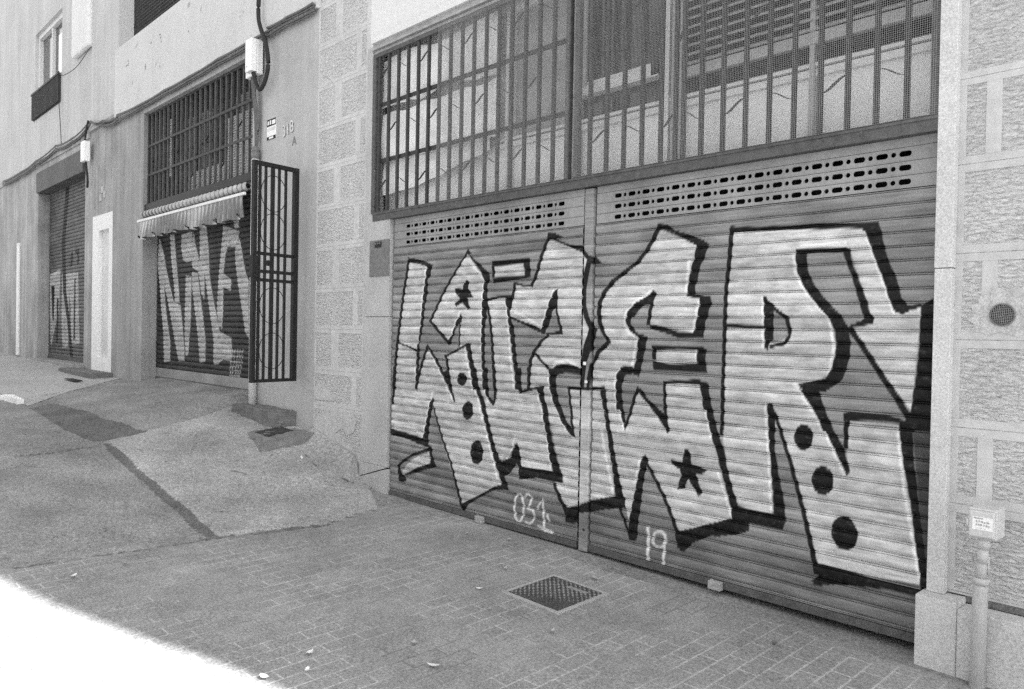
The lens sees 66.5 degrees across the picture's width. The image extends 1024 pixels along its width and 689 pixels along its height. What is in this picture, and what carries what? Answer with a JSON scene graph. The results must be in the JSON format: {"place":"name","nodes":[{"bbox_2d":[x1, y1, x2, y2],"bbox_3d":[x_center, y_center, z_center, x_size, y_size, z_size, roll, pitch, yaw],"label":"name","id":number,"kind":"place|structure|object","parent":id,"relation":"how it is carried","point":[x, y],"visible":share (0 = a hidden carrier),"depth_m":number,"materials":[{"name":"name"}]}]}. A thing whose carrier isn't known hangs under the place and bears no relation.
{"place":"outdoors","nodes":[
{"label":"outdoors","id":0,"kind":"place"},
{"bbox_2d":[0,352,119,405],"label":"walkway","id":1,"kind":"structure","parent":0,"point":[43,385],"depth_m":13.58,"materials":[{"name":"concrete"}]},
{"bbox_2d":[0,0,92,368],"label":"building","id":2,"kind":"structure","parent":1,"relation":"on","point":[25,141],"depth_m":18.40,"materials":[{"name":"paint"}]},
{"bbox_2d":[31,72,60,121],"bbox_3d":[-10.414,-5.494,17.431,0.069,0.615,2.350,0,1,-44],"label":"window guard","id":3,"kind":"object","parent":2,"relation":"attached to","point":[44,98],"visible":0.98,"depth_m":17.31,"materials":[{"name":"paint"}]},
{"bbox_2d":[39,13,61,86],"bbox_3d":[-10.209,-6.494,17.506,0.180,1.360,2.280,0,1,-44],"label":"window","id":4,"kind":"structure","parent":2,"relation":"attached to","point":[50,51],"depth_m":17.76,"materials":[{"name":"white paint"}]},
{"bbox_2d":[2,117,117,185],"bbox_3d":[-10.051,-4.138,16.956,0.056,0.351,9.202,0,1,-44],"label":"cable run","id":5,"kind":"object","parent":2,"relation":"attached to","point":[64,147],"visible":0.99,"depth_m":16.26,"materials":[{"name":"grey rubber"}]},
{"bbox_2d":[84,120,88,187],"bbox_3d":[-8.100,-3.630,14.894,0.094,1.271,0.183,0,1,-44],"label":"drop cable","id":6,"kind":"object","parent":5,"relation":"hanging from","point":[86,167],"visible":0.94,"depth_m":14.86,"materials":[{"name":"black rubber"}]},
{"bbox_2d":[36,150,85,362],"bbox_3d":[-9.533,-1.733,16.669,0.320,4.250,3.640,0,1,-44],"label":"roller shutter","id":7,"kind":"object","parent":2,"relation":"attached to","point":[61,183],"visible":0.79,"depth_m":16.90,"materials":[{"name":"paint"}]},
{"bbox_2d":[58,48,89,145],"bbox_3d":[-8.843,-4.941,15.717,0.036,1.620,2.279,0,1,-44],"label":"thin wire","id":8,"kind":"object","parent":2,"relation":"attached to","point":[58,90],"visible":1,"depth_m":16.37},
{"bbox_2d":[64,378,82,380],"bbox_3d":[-7.497,0.602,13.363,0.120,0.017,0.640,0,1,-44],"label":"drain grate","id":9,"kind":"object","parent":1,"relation":"on","point":[72,379],"visible":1,"depth_m":13.30,"materials":[{"name":"black metal"}]},
{"bbox_2d":[0,362,404,570],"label":"driveway","id":10,"kind":"structure","parent":0,"point":[75,484],"depth_m":7.31,"materials":[{"name":"grey concrete"}]},
{"bbox_2d":[0,394,23,403],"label":"kerb stone","id":11,"kind":"object","parent":10,"relation":"on","point":[13,398],"visible":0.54,"depth_m":11.12,"materials":[{"name":"white paint"}]},
{"bbox_2d":[31,358,83,367],"bbox_3d":[-9.577,0.572,16.658,0.380,0.440,3.700,0,1,-44],"label":"threshold","id":12,"kind":"object","parent":10,"relation":"on","point":[62,363],"visible":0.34,"depth_m":16.22,"materials":[{"name":"concrete"}]},
{"bbox_2d":[59,367,111,378],"bbox_3d":[-7.976,0.663,14.573,0.339,0.375,2.170,0,1,-44],"label":"doorstep","id":13,"kind":"object","parent":10,"relation":"on","point":[88,373],"visible":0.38,"depth_m":14.12,"materials":[{"name":"concrete"}]},
{"bbox_2d":[88,0,133,368],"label":"doorway building","id":14,"kind":"structure","parent":10,"relation":"on","point":[112,26],"depth_m":14.44,"materials":[{"name":"paint"}]},
{"bbox_2d":[80,140,89,162],"bbox_3d":[-8.120,-3.668,14.866,0.120,0.380,0.230,0,1,-44],"label":"junction box","id":15,"kind":"object","parent":14,"relation":"attached to","point":[85,151],"visible":1,"depth_m":14.79,"materials":[{"name":"white plastic"}]},
{"bbox_2d":[91,211,112,371],"bbox_3d":[-7.507,-0.932,14.425,0.120,2.925,1.196,0,1,-44],"label":"white door","id":16,"kind":"structure","parent":14,"relation":"attached to","point":[102,255],"depth_m":14.54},
{"bbox_2d":[111,0,319,430],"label":"shop building","id":17,"kind":"structure","parent":10,"relation":"on","point":[180,40],"depth_m":10.57,"materials":[{"name":"paint"}]},
{"bbox_2d":[134,0,179,35],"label":"terrace fence","id":18,"kind":"object","parent":17,"relation":"on","point":[147,12],"visible":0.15,"depth_m":13.43,"materials":[{"name":"metal"}]},
{"bbox_2d":[137,181,250,240],"bbox_3d":[-4.701,-1.876,11.307,0.192,0.487,3.940,0,1,-44],"label":"awning","id":19,"kind":"object","parent":17,"relation":"attached to","point":[218,206],"visible":0.99,"depth_m":10.99,"materials":[{"name":"fabric"}]},
{"bbox_2d":[147,63,252,203],"bbox_3d":[-4.603,-2.987,11.421,0.062,1.483,3.960,0,1,-44],"label":"security grille","id":20,"kind":"object","parent":17,"relation":"on","point":[209,111],"visible":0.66,"depth_m":11.31,"materials":[{"name":"metal"}]},
{"bbox_2d":[155,190,250,389],"bbox_3d":[-4.527,-0.763,11.564,0.040,2.748,3.970,0,1,-44],"label":"roller shutter","id":21,"kind":"object","parent":17,"relation":"attached to","point":[203,301],"visible":0.78,"depth_m":11.54,"materials":[{"name":"metal"}]},
{"bbox_2d":[165,77,252,197],"bbox_3d":[-4.440,-2.993,11.576,0.070,1.500,3.980,0,1,-44],"label":"shop window","id":22,"kind":"structure","parent":17,"relation":"attached to","point":[240,134],"depth_m":11.56,"materials":[{"name":"black glass"}]},
{"bbox_2d":[115,2,314,122],"bbox_3d":[-4.551,-3.854,11.167,0.050,0.155,6.782,0,1,-44],"label":"cable run","id":23,"kind":"object","parent":17,"relation":"attached to","point":[311,5],"visible":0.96,"depth_m":10.46,"materials":[{"name":"grey rubber"}]},
{"bbox_2d":[245,37,262,79],"bbox_3d":[-3.243,-3.550,9.718,0.156,0.420,0.325,0,1,-44],"label":"meter box","id":24,"kind":"object","parent":17,"relation":"attached to","point":[253,54],"visible":0.97,"depth_m":9.61,"materials":[{"name":"white plastic"}]},
{"bbox_2d":[250,75,258,145],"bbox_3d":[-3.212,-2.859,9.750,0.064,0.974,0.170,0,1,-44],"label":"cable bundle","id":25,"kind":"object","parent":24,"relation":"attached to","point":[256,120],"visible":0.91,"depth_m":9.73,"materials":[{"name":"grey rubber"}]},
{"bbox_2d":[248,146,259,403],"bbox_3d":[-3.222,-0.805,9.759,0.112,3.320,0.109,0,1,-44],"label":"cable tube","id":26,"kind":"object","parent":17,"relation":"attached to","point":[255,152],"visible":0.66,"depth_m":9.73,"materials":[{"name":"metal"}]},
{"bbox_2d":[251,0,269,91],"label":"supply cable","id":27,"kind":"object","parent":17,"relation":"attached to","point":[261,87],"visible":1,"depth_m":9.48,"materials":[{"name":"black rubber"}]},
{"bbox_2d":[267,117,275,140],"bbox_3d":[-2.940,-2.632,9.554,0.008,0.250,0.233,0,1,-44],"label":"alarm sign","id":28,"kind":"object","parent":17,"relation":"attached to","point":[271,129],"visible":1,"depth_m":9.55,"materials":[{"name":"white plastic"}]},
{"bbox_2d":[249,159,299,382],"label":"iron gate","id":29,"kind":"structure","parent":17,"relation":"attached to","point":[255,270],"depth_m":8.67,"materials":[{"name":"black metal"}]},
{"bbox_2d":[107,401,381,538],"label":"concrete ramp","id":30,"kind":"structure","parent":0,"point":[219,474],"depth_m":7.68,"materials":[{"name":"grey concrete"}]},
{"bbox_2d":[231,403,296,427],"bbox_3d":[-3.015,0.981,9.413,0.306,0.479,1.188,0,1,-44],"label":"doorstep","id":31,"kind":"object","parent":30,"relation":"on","point":[269,416],"visible":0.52,"depth_m":9.08,"materials":[{"name":"concrete"}]},
{"bbox_2d":[248,427,314,451],"bbox_3d":[-2.634,1.128,8.685,0.745,0.345,0.967,0,1,-44],"label":"meter pit","id":32,"kind":"object","parent":30,"relation":"on","point":[268,439],"visible":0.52,"depth_m":8.47,"materials":[{"name":"concrete"}]},
{"bbox_2d":[0,500,990,688],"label":"pavement","id":33,"kind":"structure","parent":0,"point":[364,601],"depth_m":4.51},
{"bbox_2d":[260,673,268,677],"bbox_3d":[-1.211,1.623,3.826,0.063,0.013,0.032,2,1,29],"label":"fallen leaf","id":34,"kind":"object","parent":33,"relation":"on","point":[262,675],"visible":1,"depth_m":3.83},
{"bbox_2d":[501,574,609,614],"bbox_3d":[0.279,1.613,5.026,0.493,0.060,0.500,0,1,-44],"label":"drain grate","id":35,"kind":"object","parent":33,"relation":"on","point":[555,594],"visible":0.8,"depth_m":5.00,"materials":[{"name":"metal"}]},
{"bbox_2d":[313,0,1023,688],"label":"garage building","id":36,"kind":"structure","parent":33,"relation":"on","point":[977,424],"depth_m":4.04,"materials":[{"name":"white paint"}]},
{"bbox_2d":[369,239,389,276],"bbox_3d":[-1.325,-0.860,7.782,0.021,0.360,0.340,0,1,-44],"label":"jamb plate","id":37,"kind":"object","parent":36,"relation":"attached to","point":[379,257],"visible":1,"depth_m":7.77,"materials":[{"name":"grey metal"}]},
{"bbox_2d":[372,115,937,551],"bbox_3d":[0.417,0.143,6.027,0.118,2.803,5.256,0,1,-44],"label":"gate frame","id":38,"kind":"object","parent":36,"relation":"attached to","point":[590,184],"visible":0.98,"depth_m":5.82,"materials":[{"name":"paint"}]},
{"bbox_2d":[371,0,574,213],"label":"security grille","id":39,"kind":"object","parent":38,"relation":"on","point":[525,87],"visible":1,"depth_m":6.70,"materials":[{"name":"metal"}]},
{"bbox_2d":[382,137,489,194],"bbox_3d":[-0.747,-1.696,7.385,0.050,0.400,1.600,0,1,-44],"label":"plastic sheet","id":40,"kind":"object","parent":39,"relation":"attached to","point":[432,164],"visible":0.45,"depth_m":7.52,"materials":[{"name":"white plastic"}]},
{"bbox_2d":[381,77,496,158],"bbox_3d":[-0.720,-2.067,7.316,0.051,0.505,1.720,0,1,-44],"label":"plastic sheet","id":41,"kind":"object","parent":39,"relation":"attached to","point":[433,126],"visible":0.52,"depth_m":7.33,"materials":[{"name":"white plastic"}]},
{"bbox_2d":[382,11,497,108],"bbox_3d":[-0.708,-2.620,7.324,0.073,0.530,1.760,0,1,-44],"label":"plastic sheet","id":42,"kind":"object","parent":39,"relation":"hanging from","point":[434,68],"visible":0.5,"depth_m":7.31,"materials":[{"name":"white plastic"}]},
{"bbox_2d":[389,189,585,547],"bbox_3d":[-0.337,0.160,6.790,0.095,2.720,2.460,0,1,-44],"label":"roller shutter","id":43,"kind":"object","parent":38,"relation":"attached to","point":[486,376],"visible":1,"depth_m":6.62,"materials":[{"name":"metal"}]},
{"bbox_2d":[572,0,940,177],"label":"security grille","id":44,"kind":"object","parent":38,"relation":"on","point":[577,163],"visible":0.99,"depth_m":5.01,"materials":[{"name":"metal"}]},
{"bbox_2d":[589,133,942,642],"bbox_3d":[1.420,0.218,4.949,0.095,2.720,2.378,0,1,-44],"label":"roller shutter","id":45,"kind":"object","parent":38,"relation":"attached to","point":[761,403],"visible":0.98,"depth_m":4.76,"materials":[{"name":"metal"}]},
{"bbox_2d":[384,0,931,210],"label":"garage window","id":46,"kind":"structure","parent":36,"relation":"attached to","point":[517,165],"depth_m":5.71,"materials":[{"name":"grey glass"}]},
{"bbox_2d":[573,0,588,96],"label":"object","id":47,"kind":"object","parent":46,"relation":"hanging from","point":[585,40],"visible":0.22,"depth_m":6.05,"materials":[{"name":"paint"}]},
{"bbox_2d":[582,63,658,99],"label":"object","id":48,"kind":"object","parent":46,"relation":"attached to","point":[612,81],"visible":0.54,"depth_m":5.81,"materials":[{"name":"white paint"}]},
{"bbox_2d":[687,0,931,93],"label":"slatted blind","id":49,"kind":"object","parent":46,"relation":"attached to","point":[831,3],"visible":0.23,"depth_m":4.92,"materials":[{"name":"paint"}]},
{"bbox_2d":[969,538,990,688],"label":"conduit pipe","id":50,"kind":"object","parent":36,"relation":"attached to","point":[979,614],"visible":0.94,"depth_m":3.78,"materials":[{"name":"grey plastic"}]},
{"bbox_2d":[966,503,1004,540],"bbox_3d":[2.297,0.862,3.794,0.154,0.147,0.130,0,1,-44],"label":"junction box","id":51,"kind":"object","parent":50,"relation":"attached to","point":[985,521],"visible":1,"depth_m":3.74,"materials":[{"name":"grey plastic"}]},
{"bbox_2d":[989,303,1015,325],"bbox_3d":[2.442,-0.147,3.893,0.008,0.115,0.115,0,1,-44],"label":"round vent","id":52,"kind":"object","parent":36,"relation":"attached to","point":[1002,314],"visible":1,"depth_m":3.89,"materials":[{"name":"metal"}]}
]}

